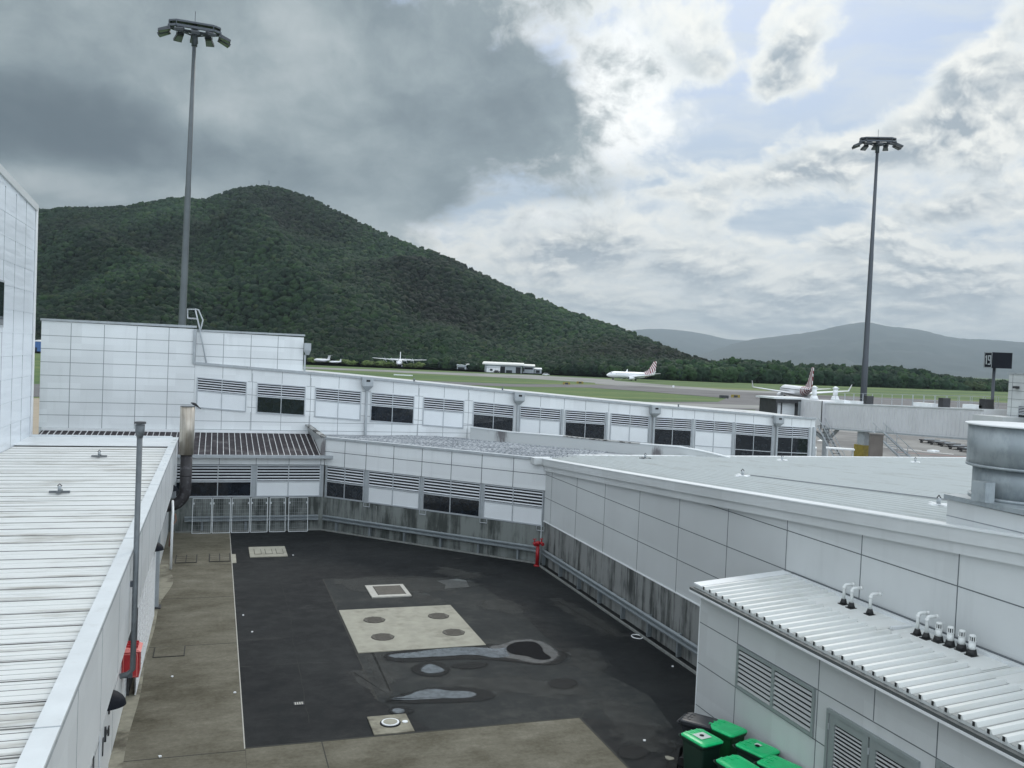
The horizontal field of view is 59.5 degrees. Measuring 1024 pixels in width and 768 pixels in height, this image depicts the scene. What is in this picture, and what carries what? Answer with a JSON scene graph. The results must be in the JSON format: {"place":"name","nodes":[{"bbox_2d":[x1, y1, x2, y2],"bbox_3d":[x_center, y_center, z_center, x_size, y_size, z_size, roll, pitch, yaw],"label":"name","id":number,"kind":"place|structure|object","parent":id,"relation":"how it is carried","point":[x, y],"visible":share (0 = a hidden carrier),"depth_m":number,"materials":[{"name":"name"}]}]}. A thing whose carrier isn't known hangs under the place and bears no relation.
{"place":"outdoors","nodes":[
{"label":"outdoors","id":0,"kind":"place"},
{"bbox_2d":[0,164,38,452],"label":"tall white hall","id":1,"kind":"structure","parent":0,"point":[19,208],"depth_m":37.03,"materials":[{"name":"white"}]},
{"bbox_2d":[0,279,4,326],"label":"window","id":2,"kind":"structure","parent":1,"relation":"in","point":[2,283],"depth_m":34.17,"materials":[{"name":"glass"}]},
{"bbox_2d":[33,398,38,433],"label":"sandy track","id":3,"kind":"structure","parent":0,"point":[35,415],"depth_m":128.44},
{"bbox_2d":[39,318,196,432],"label":"terminal block","id":4,"kind":"structure","parent":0,"point":[109,375],"depth_m":45.95,"materials":[{"name":"white"}]},
{"bbox_2d":[109,532,245,767],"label":"concrete path","id":5,"kind":"structure","parent":0,"point":[189,714],"depth_m":24.19,"materials":[{"name":"grey"}]},
{"bbox_2d":[108,564,172,767],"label":"gutter strip","id":6,"kind":"object","parent":5,"relation":"on","point":[132,699],"visible":0.58,"depth_m":22.07,"materials":[{"name":"concrete"}]},
{"bbox_2d":[154,532,160,608],"bbox_3d":[-12.010,6.255,30.257,0.360,2.620,0.400,2,2,-18],"label":"canopy post","id":7,"kind":"object","parent":5,"relation":"on","point":[157,605],"visible":0.61,"depth_m":30.18,"materials":[{"name":"metal"}]},
{"bbox_2d":[152,646,185,657],"bbox_3d":[-9.951,7.769,26.019,0.860,0.020,0.900,2,2,-18],"label":"hatch cover","id":8,"kind":"object","parent":5,"relation":"on","point":[169,651],"visible":1,"depth_m":25.96,"materials":[{"name":"grey"}]},
{"bbox_2d":[170,500,173,568],"bbox_3d":[-13.629,6.025,35.917,0.113,2.593,1.073,2,2,-21],"label":"downpipe","id":9,"kind":"object","parent":5,"relation":"on","point":[171,537],"visible":1,"depth_m":35.45,"materials":[{"name":"white paint"}]},
{"bbox_2d":[175,554,196,562],"bbox_3d":[-13.541,7.262,37.254,0.850,0.036,1.450,2,2,-18],"label":"pit cover","id":10,"kind":"object","parent":5,"relation":"on","point":[191,558],"visible":1,"depth_m":37.15,"materials":[{"name":"grey"}]},
{"bbox_2d":[209,553,230,561],"bbox_3d":[-12.304,7.301,37.716,0.850,0.036,1.450,2,2,-18],"label":"pit cover","id":11,"kind":"object","parent":5,"relation":"on","point":[222,557],"visible":1,"depth_m":37.61,"materials":[{"name":"grey"}]},
{"bbox_2d":[191,498,211,533],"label":"gate","id":12,"kind":"structure","parent":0,"point":[200,525],"depth_m":42.44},
{"bbox_2d":[35,218,731,382],"bbox_3d":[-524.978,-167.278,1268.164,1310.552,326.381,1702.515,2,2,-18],"label":"hill","id":13,"kind":"structure","parent":0,"point":[424,368],"depth_m":641.18,"materials":[{"name":"plant"}]},
{"bbox_2d":[35,184,690,355],"bbox_3d":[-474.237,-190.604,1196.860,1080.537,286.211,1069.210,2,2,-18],"label":"hill forest","id":14,"kind":"object","parent":13,"relation":"on","point":[352,274],"visible":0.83,"depth_m":1070.97,"materials":[{"name":"green plant"}]},
{"bbox_2d":[174,529,696,767],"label":"asphalt yard","id":15,"kind":"structure","parent":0,"point":[341,702],"depth_m":28.41,"materials":[{"name":"asphalt"}]},
{"bbox_2d":[0,434,178,767],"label":"hall","id":16,"kind":"structure","parent":15,"relation":"on","point":[66,568],"depth_m":17.84,"materials":[{"name":"white metal"}]},
{"bbox_2d":[92,711,109,767],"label":"door","id":17,"kind":"structure","parent":16,"relation":"in","point":[105,731],"depth_m":17.71,"materials":[{"name":"metal"}]},
{"bbox_2d":[107,690,125,710],"bbox_3d":[-7.470,5.840,16.741,0.500,0.340,0.680,2,2,-18],"label":"wall lamp","id":18,"kind":"object","parent":16,"relation":"attached to","point":[117,700],"visible":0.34,"depth_m":16.61,"materials":[{"name":"black plastic"}]},
{"bbox_2d":[121,640,142,677],"bbox_3d":[-9.121,6.587,21.529,0.420,0.740,0.680,2,2,-18],"label":"hose cabinet","id":19,"kind":"object","parent":16,"relation":"attached to","point":[125,667],"visible":0.42,"depth_m":21.25,"materials":[{"name":"metal"}]},
{"bbox_2d":[119,421,145,678],"bbox_3d":[-8.144,3.560,19.188,0.416,5.521,0.232,2,2,-18],"label":"vent pole","id":20,"kind":"object","parent":16,"relation":"attached to","point":[139,428],"visible":0.95,"depth_m":19.17,"materials":[{"name":"metal"}]},
{"bbox_2d":[127,552,155,695],"bbox_3d":[-10.680,6.464,25.979,0.210,2.580,7.030,2,2,-18],"label":"roller door","id":21,"kind":"structure","parent":16,"relation":"attached to","point":[145,613],"depth_m":25.48,"materials":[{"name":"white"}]},
{"bbox_2d":[167,406,194,546],"bbox_3d":[-14.666,4.018,39.443,1.188,6.104,0.953,2,2,-18],"label":"flue stack","id":22,"kind":"object","parent":16,"relation":"attached to","point":[186,437],"visible":0.81,"depth_m":39.43,"materials":[{"name":"silver metal"}]},
{"bbox_2d":[39,428,332,531],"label":"annex","id":23,"kind":"object","parent":15,"relation":"on","point":[242,466],"visible":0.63,"depth_m":44.02,"materials":[{"name":"metal"}]},
{"bbox_2d":[175,465,251,496],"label":"window","id":24,"kind":"structure","parent":23,"relation":"in","point":[207,480],"depth_m":43.20,"materials":[{"name":"glass"}]},
{"bbox_2d":[256,465,320,496],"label":"window","id":25,"kind":"structure","parent":23,"relation":"in","point":[271,480],"depth_m":44.19,"materials":[{"name":"metal"}]},
{"bbox_2d":[184,515,317,530],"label":"guard rail","id":26,"kind":"object","parent":15,"relation":"on","point":[202,519],"visible":0.95,"depth_m":43.48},
{"bbox_2d":[248,546,287,557],"bbox_3d":[-10.678,7.329,39.185,1.560,0.042,1.980,2,2,-18],"label":"inspection pad","id":27,"kind":"object","parent":15,"relation":"on","point":[269,551],"visible":1,"depth_m":39.03,"materials":[{"name":"concrete"}]},
{"bbox_2d":[288,497,307,531],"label":"gate","id":28,"kind":"structure","parent":15,"relation":"on","point":[297,512],"depth_m":43.87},
{"bbox_2d":[367,713,414,735],"bbox_3d":[-2.929,8.185,21.606,0.960,0.076,1.060,2,2,-18],"label":"valve pad","id":29,"kind":"object","parent":15,"relation":"on","point":[390,724],"visible":1,"depth_m":21.52,"materials":[{"name":"concrete"}]},
{"bbox_2d":[322,515,535,558],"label":"guard rail","id":30,"kind":"object","parent":15,"relation":"on","point":[370,525],"visible":0.88,"depth_m":41.63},
{"bbox_2d":[421,664,443,672],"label":"puddle","id":31,"kind":"object","parent":15,"relation":"on","point":[429,668],"visible":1,"depth_m":25.48,"materials":[{"name":"liquid"}]},
{"bbox_2d":[175,528,695,674],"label":"kerb","id":32,"kind":"structure","parent":15,"relation":"on","point":[630,628],"depth_m":39.70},
{"bbox_2d":[245,717,629,767],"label":"concrete apron slab","id":33,"kind":"structure","parent":15,"relation":"on","point":[575,742],"depth_m":20.33,"materials":[{"name":"grey"}]},
{"bbox_2d":[275,557,614,717],"bbox_3d":[-3.443,7.913,30.685,8.468,0.001,18.799,2,2,-18],"label":"asphalt crack","id":34,"kind":"object","parent":15,"relation":"on","point":[367,680],"visible":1,"depth_m":24.88,"materials":[{"name":"asphalt"}]},
{"bbox_2d":[323,577,672,729],"bbox_3d":[-1.521,8.062,28.640,7.198,0.003,15.818,2,2,-18],"label":"asphalt repair patch","id":35,"kind":"object","parent":15,"relation":"on","point":[519,692],"visible":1,"depth_m":24.98,"materials":[{"name":"asphalt"}]},
{"bbox_2d":[365,584,411,597],"bbox_3d":[-4.652,7.752,33.576,1.460,0.058,1.670,2,2,-18],"label":"access pit","id":36,"kind":"object","parent":35,"relation":"on","point":[388,591],"visible":1,"depth_m":33.45,"materials":[{"name":"grey"}]},
{"bbox_2d":[338,605,485,653],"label":"concrete slab","id":37,"kind":"structure","parent":35,"relation":"on","point":[413,628],"depth_m":29.04,"materials":[{"name":"grey"}]},
{"bbox_2d":[411,661,448,675],"bbox_3d":[-2.337,8.108,25.513,1.280,0.001,1.383,2,2,-18],"label":"damp mark","id":38,"kind":"object","parent":35,"relation":"on","point":[417,668],"visible":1,"depth_m":25.50,"materials":[{"name":"concrete"}]},
{"bbox_2d":[386,687,493,702],"bbox_3d":[-1.915,8.189,23.564,3.109,0.001,1.386,2,2,-18],"label":"damp mark","id":39,"kind":"object","parent":35,"relation":"on","point":[481,694],"visible":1,"depth_m":23.44,"materials":[{"name":"concrete"}]},
{"bbox_2d":[393,689,475,699],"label":"puddle","id":40,"kind":"object","parent":39,"relation":"on","point":[431,694],"visible":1,"depth_m":23.59,"materials":[{"name":"liquid"}]},
{"bbox_2d":[438,579,468,588],"bbox_3d":[-2.256,7.830,35.148,1.160,0.012,1.350,2,2,-18],"label":"damp mark","id":41,"kind":"object","parent":35,"relation":"on","point":[454,583],"visible":1,"depth_m":35.16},
{"bbox_2d":[452,662,486,668],"bbox_3d":[-1.206,8.148,25.931,1.355,0.001,0.813,2,2,-18],"label":"damp mark","id":42,"kind":"object","parent":35,"relation":"on","point":[470,665],"visible":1,"depth_m":25.94,"materials":[{"name":"concrete"}]},
{"bbox_2d":[385,644,567,664],"bbox_3d":[-1.057,8.121,27.024,5.707,0.001,2.032,2,2,-4],"label":"damp mark","id":43,"kind":"object","parent":35,"relation":"on","point":[562,657],"visible":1,"depth_m":26.58,"materials":[{"name":"liquid"}]},
{"bbox_2d":[389,647,508,657],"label":"puddle","id":44,"kind":"object","parent":43,"relation":"on","point":[493,652],"visible":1,"depth_m":26.98,"materials":[{"name":"liquid"}]},
{"bbox_2d":[490,639,558,662],"bbox_3d":[0.349,8.166,27.372,2.234,0.001,2.397,2,2,-18],"label":"damp mark","id":45,"kind":"object","parent":43,"relation":"on","point":[551,652],"visible":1,"depth_m":27.32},
{"bbox_2d":[507,641,550,659],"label":"puddle","id":46,"kind":"object","parent":45,"relation":"on","point":[534,650],"visible":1,"depth_m":27.48,"materials":[{"name":"liquid"}]},
{"bbox_2d":[548,678,576,688],"bbox_3d":[1.411,8.293,24.812,1.080,0.001,0.989,2,2,-18],"label":"damp mark","id":47,"kind":"object","parent":35,"relation":"on","point":[562,683],"visible":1,"depth_m":24.81,"materials":[{"name":"concrete"}]},
{"bbox_2d":[305,424,729,562],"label":"diagonal annex","id":48,"kind":"object","parent":15,"relation":"on","point":[486,483],"visible":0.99,"depth_m":42.45,"materials":[{"name":"metal"}]},
{"bbox_2d":[325,466,364,501],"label":"window","id":49,"kind":"structure","parent":48,"relation":"in","point":[341,483],"depth_m":44.16,"materials":[{"name":"glass"}]},
{"bbox_2d":[367,471,420,509],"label":"window","id":50,"kind":"structure","parent":48,"relation":"in","point":[384,488],"depth_m":42.87,"materials":[{"name":"metal"}]},
{"bbox_2d":[422,477,480,517],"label":"window","id":51,"kind":"structure","parent":48,"relation":"in","point":[462,498],"depth_m":41.44,"materials":[{"name":"glass"}]},
{"bbox_2d":[482,484,543,525],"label":"window","id":52,"kind":"structure","parent":48,"relation":"in","point":[500,503],"depth_m":40.01,"materials":[{"name":"metal"}]},
{"bbox_2d":[539,547,697,656],"bbox_3d":[3.925,7.856,31.100,0.210,0.740,17.100,2,2,-18],"label":"guard rail","id":53,"kind":"object","parent":15,"relation":"on","point":[651,622],"visible":0.71,"depth_m":31.24,"materials":[{"name":"metal"}]},
{"bbox_2d":[618,745,647,758],"bbox_3d":[2.756,8.479,20.639,0.960,0.001,0.861,2,2,-18],"label":"damp mark","id":54,"kind":"object","parent":15,"relation":"on","point":[631,752],"visible":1,"depth_m":20.63,"materials":[{"name":"concrete"}]},
{"bbox_2d":[667,746,683,767],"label":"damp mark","id":55,"kind":"object","parent":15,"relation":"on","point":[677,753],"visible":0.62,"depth_m":20.41,"materials":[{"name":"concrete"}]},
{"bbox_2d":[676,712,717,765],"bbox_3d":[4.168,8.041,20.146,0.838,1.062,0.600,4,2,32],"label":"wheelie bin","id":56,"kind":"object","parent":15,"relation":"on","point":[689,721],"visible":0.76,"depth_m":20.03,"materials":[{"name":"black plastic"}]},
{"bbox_2d":[678,728,722,767],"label":"wheelie bin","id":57,"kind":"object","parent":15,"relation":"on","point":[701,748],"visible":1,"depth_m":19.00,"materials":[{"name":"green"}]},
{"bbox_2d":[709,719,747,767],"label":"wheelie bin","id":58,"kind":"object","parent":15,"relation":"on","point":[729,734],"visible":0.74,"depth_m":19.53,"materials":[{"name":"green"}]},
{"bbox_2d":[713,755,758,767],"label":"wheelie bin","id":59,"kind":"object","parent":15,"relation":"on","point":[734,761],"visible":1,"depth_m":18.00,"materials":[{"name":"green"}]},
{"bbox_2d":[732,738,779,764],"bbox_3d":[5.106,8.116,18.831,0.600,1.075,0.838,1,2,-36],"label":"wheelie bin","id":60,"kind":"object","parent":15,"relation":"on","point":[751,750],"visible":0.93,"depth_m":18.69,"materials":[{"name":"green"}]},
{"bbox_2d":[753,755,801,767],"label":"wheelie bin","id":61,"kind":"object","parent":15,"relation":"on","point":[772,761],"visible":0.94,"depth_m":18.04,"materials":[{"name":"green"}]},
{"bbox_2d":[689,570,1023,767],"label":"plant room","id":62,"kind":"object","parent":15,"relation":"on","point":[800,670],"visible":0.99,"depth_m":17.47,"materials":[{"name":"grey"}]},
{"bbox_2d":[735,645,815,737],"bbox_3d":[5.535,6.453,19.027,0.045,0.960,2.780,2,2,-18],"label":"louvre window","id":63,"kind":"structure","parent":62,"relation":"in","point":[790,698],"depth_m":18.89,"materials":[{"name":"grey paint"}]},
{"bbox_2d":[827,713,869,767],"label":"door","id":64,"kind":"structure","parent":62,"relation":"in","point":[847,746],"depth_m":16.81,"materials":[{"name":"grey paint"}]},
{"bbox_2d":[867,738,913,767],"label":"door","id":65,"kind":"structure","parent":62,"relation":"in","point":[880,756],"depth_m":15.85,"materials":[{"name":"grey paint"}]},
{"bbox_2d":[910,611,929,636],"bbox_3d":[8.155,4.769,17.875,0.326,0.490,0.180,2,2,-18],"label":"vent pipe","id":66,"kind":"object","parent":62,"relation":"on","point":[917,632],"visible":0.98,"depth_m":17.82,"materials":[{"name":"white plastic"}]},
{"bbox_2d":[919,614,938,640],"bbox_3d":[8.226,4.779,17.643,0.326,0.490,0.180,2,2,-18],"label":"vent pipe","id":67,"kind":"object","parent":62,"relation":"on","point":[926,635],"visible":1,"depth_m":17.59,"materials":[{"name":"white plastic"}]},
{"bbox_2d":[931,622,944,643],"bbox_3d":[8.300,4.830,17.424,0.193,0.395,0.193,2,2,-18],"label":"roof vent","id":68,"kind":"object","parent":62,"relation":"on","point":[938,638],"visible":0.99,"depth_m":17.37,"materials":[{"name":"white rubber"}]},
{"bbox_2d":[943,626,955,647],"bbox_3d":[8.397,4.841,17.165,0.193,0.395,0.193,2,2,-18],"label":"roof vent","id":69,"kind":"object","parent":62,"relation":"on","point":[949,642],"visible":1,"depth_m":17.11,"materials":[{"name":"white rubber"}]},
{"bbox_2d":[954,629,966,651],"bbox_3d":[8.508,4.850,16.946,0.193,0.395,0.193,2,2,-18],"label":"roof vent","id":70,"kind":"object","parent":62,"relation":"on","point":[961,646],"visible":1,"depth_m":16.89,"materials":[{"name":"white rubber"}]},
{"bbox_2d":[964,634,977,656],"bbox_3d":[8.561,4.864,16.671,0.193,0.395,0.193,2,2,-18],"label":"roof vent","id":71,"kind":"object","parent":62,"relation":"on","point":[971,651],"visible":1,"depth_m":16.62,"materials":[{"name":"white rubber"}]},
{"bbox_2d":[194,362,815,496],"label":"concourse wing","id":72,"kind":"structure","parent":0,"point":[236,397],"depth_m":51.65,"materials":[{"name":"metal"}]},
{"bbox_2d":[196,377,246,411],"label":"window","id":73,"kind":"structure","parent":72,"relation":"in","point":[218,394],"depth_m":47.60,"materials":[{"name":"metal"}]},
{"bbox_2d":[256,383,305,415],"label":"window","id":74,"kind":"structure","parent":72,"relation":"in","point":[271,398],"depth_m":48.57,"materials":[{"name":"glass"}]},
{"bbox_2d":[314,387,360,419],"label":"window","id":75,"kind":"structure","parent":72,"relation":"in","point":[329,403],"depth_m":49.54,"materials":[{"name":"metal"}]},
{"bbox_2d":[370,392,414,424],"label":"window","id":76,"kind":"structure","parent":72,"relation":"in","point":[388,408],"depth_m":50.51,"materials":[{"name":"glass"}]},
{"bbox_2d":[422,397,463,427],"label":"window","id":77,"kind":"structure","parent":72,"relation":"in","point":[439,412],"depth_m":51.44,"materials":[{"name":"metal"}]},
{"bbox_2d":[472,401,513,430],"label":"window","id":78,"kind":"structure","parent":72,"relation":"in","point":[485,415],"depth_m":52.39,"materials":[{"name":"glass"}]},
{"bbox_2d":[519,406,560,434],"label":"window","id":79,"kind":"structure","parent":72,"relation":"in","point":[531,419],"depth_m":53.31,"materials":[{"name":"metal"}]},
{"bbox_2d":[564,410,605,438],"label":"window","id":80,"kind":"structure","parent":72,"relation":"in","point":[586,424],"depth_m":54.24,"materials":[{"name":"glass"}]},
{"bbox_2d":[610,413,648,442],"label":"window","id":81,"kind":"structure","parent":72,"relation":"in","point":[623,427],"depth_m":55.16,"materials":[{"name":"metal"}]},
{"bbox_2d":[654,417,691,447],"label":"window","id":82,"kind":"structure","parent":72,"relation":"in","point":[668,431],"depth_m":56.14,"materials":[{"name":"glass"}]},
{"bbox_2d":[694,419,732,455],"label":"window","id":83,"kind":"structure","parent":72,"relation":"in","point":[711,436],"depth_m":57.06,"materials":[{"name":"metal"}]},
{"bbox_2d":[734,423,772,455],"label":"window","id":84,"kind":"structure","parent":72,"relation":"in","point":[750,439],"depth_m":57.96,"materials":[{"name":"glass"}]},
{"bbox_2d":[774,426,808,455],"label":"window","id":85,"kind":"structure","parent":72,"relation":"in","point":[792,441],"depth_m":58.92,"materials":[{"name":"glass"}]},
{"bbox_2d":[0,0,1023,341],"label":"sky","id":86,"kind":"structure","parent":0,"point":[684,165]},
{"bbox_2d":[34,351,1008,410],"bbox_3d":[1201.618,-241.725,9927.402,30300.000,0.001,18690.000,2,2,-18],"label":"grass field","id":87,"kind":"structure","parent":0,"point":[645,396],"depth_m":452.84,"materials":[{"name":"plant"}]},
{"bbox_2d":[157,11,230,328],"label":"flood mast","id":88,"kind":"object","parent":87,"relation":"on","point":[181,25],"visible":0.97,"depth_m":74.94,"materials":[{"name":"metal"}]},
{"bbox_2d":[196,329,310,370],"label":"block","id":89,"kind":"structure","parent":87,"relation":"on","point":[249,349],"depth_m":48.52,"materials":[{"name":"white"}]},
{"bbox_2d":[307,357,425,367],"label":"scrub","id":90,"kind":"object","parent":87,"relation":"on","point":[379,363],"visible":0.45,"depth_m":683.45,"materials":[{"name":"green plant"}]},
{"bbox_2d":[482,361,523,372],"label":"hangar","id":91,"kind":"structure","parent":87,"relation":"on","point":[507,367],"depth_m":624.75,"materials":[{"name":"grey"}]},
{"bbox_2d":[429,381,591,387],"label":"taxiway loop","id":92,"kind":"object","parent":87,"relation":"on","point":[522,385],"visible":0.55,"depth_m":363.34,"materials":[{"name":"asphalt"}]},
{"bbox_2d":[35,318,1008,391],"bbox_3d":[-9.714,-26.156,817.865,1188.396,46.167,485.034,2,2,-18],"label":"tree belt","id":93,"kind":"object","parent":87,"relation":"on","point":[448,349],"visible":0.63,"depth_m":712.79,"materials":[{"name":"green plant"}]},
{"bbox_2d":[303,367,777,392],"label":"taxiway","id":94,"kind":"structure","parent":87,"relation":"on","point":[576,379],"depth_m":497.42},
{"bbox_2d":[607,361,660,380],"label":"airliner","id":95,"kind":"object","parent":94,"relation":"on","point":[651,371],"visible":1,"depth_m":544.02,"materials":[{"name":"white paint"}]},
{"bbox_2d":[650,402,758,408],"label":"apron strip","id":96,"kind":"object","parent":87,"relation":"on","point":[723,405],"visible":0.22,"depth_m":254.40,"materials":[{"name":"concrete"}]},
{"bbox_2d":[631,329,747,355],"bbox_3d":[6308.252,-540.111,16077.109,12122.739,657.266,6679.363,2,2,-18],"label":"mountains","id":97,"kind":"structure","parent":0,"point":[692,343],"depth_m":16276.57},
{"bbox_2d":[592,385,1006,410],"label":"runway asphalt","id":98,"kind":"structure","parent":0,"point":[748,398],"depth_m":363.59,"materials":[{"name":"asphalt"}]},
{"bbox_2d":[752,367,851,397],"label":"airliner","id":99,"kind":"object","parent":98,"relation":"on","point":[805,391],"visible":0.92,"depth_m":326.99,"materials":[{"name":"white paint"}]},
{"bbox_2d":[698,322,1023,378],"bbox_3d":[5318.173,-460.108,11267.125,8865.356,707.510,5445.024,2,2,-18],"label":"mountains","id":100,"kind":"structure","parent":0,"point":[907,348],"depth_m":10987.78,"materials":[{"name":"grey"}]},
{"bbox_2d":[815,428,966,456],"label":"apron","id":101,"kind":"object","parent":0,"point":[846,439],"depth_m":140.59,"materials":[{"name":"concrete"}]},
{"bbox_2d":[868,433,884,456],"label":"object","id":102,"kind":"object","parent":101,"relation":"on","point":[875,445],"visible":0.45,"depth_m":87.42,"materials":[{"name":"metal"}]},
{"bbox_2d":[852,130,903,400],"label":"flood mast","id":103,"kind":"object","parent":101,"relation":"on","point":[876,143],"visible":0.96,"depth_m":111.89,"materials":[{"name":"grey metal"}]},
{"bbox_2d":[756,386,1006,455],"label":"jet bridge","id":104,"kind":"structure","parent":101,"relation":"on","point":[942,418],"depth_m":94.58,"materials":[{"name":"metal"}]},
{"bbox_2d":[871,423,919,456],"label":"boarding stairs","id":105,"kind":"structure","parent":104,"relation":"attached to","point":[895,443],"depth_m":90.18,"materials":[{"name":"metal"}]},
{"bbox_2d":[972,372,1023,422],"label":"gate building","id":106,"kind":"structure","parent":101,"relation":"on","point":[1015,408],"depth_m":78.27,"materials":[{"name":"grey"}]},
{"bbox_2d":[984,352,1012,398],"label":"stand sign","id":107,"kind":"object","parent":101,"relation":"on","point":[994,360],"visible":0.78,"depth_m":81.26,"materials":[{"name":"grey metal"}]},
{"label":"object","id":108,"kind":"structure","parent":0,"visible":0},
{"bbox_2d":[531,454,1023,666],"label":"hall","id":109,"kind":"structure","parent":108,"relation":"on","point":[656,537],"depth_m":26.22,"materials":[{"name":"metal"}]},
{"bbox_2d":[944,494,1023,534],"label":"roof plinth","id":110,"kind":"structure","parent":109,"relation":"on","point":[964,509],"depth_m":17.06,"materials":[{"name":"grey"}]},
{"bbox_2d":[965,421,1023,505],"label":"exhaust duct","id":111,"kind":"object","parent":110,"relation":"on","point":[995,456],"visible":1,"depth_m":17.05,"materials":[{"name":"metal"}]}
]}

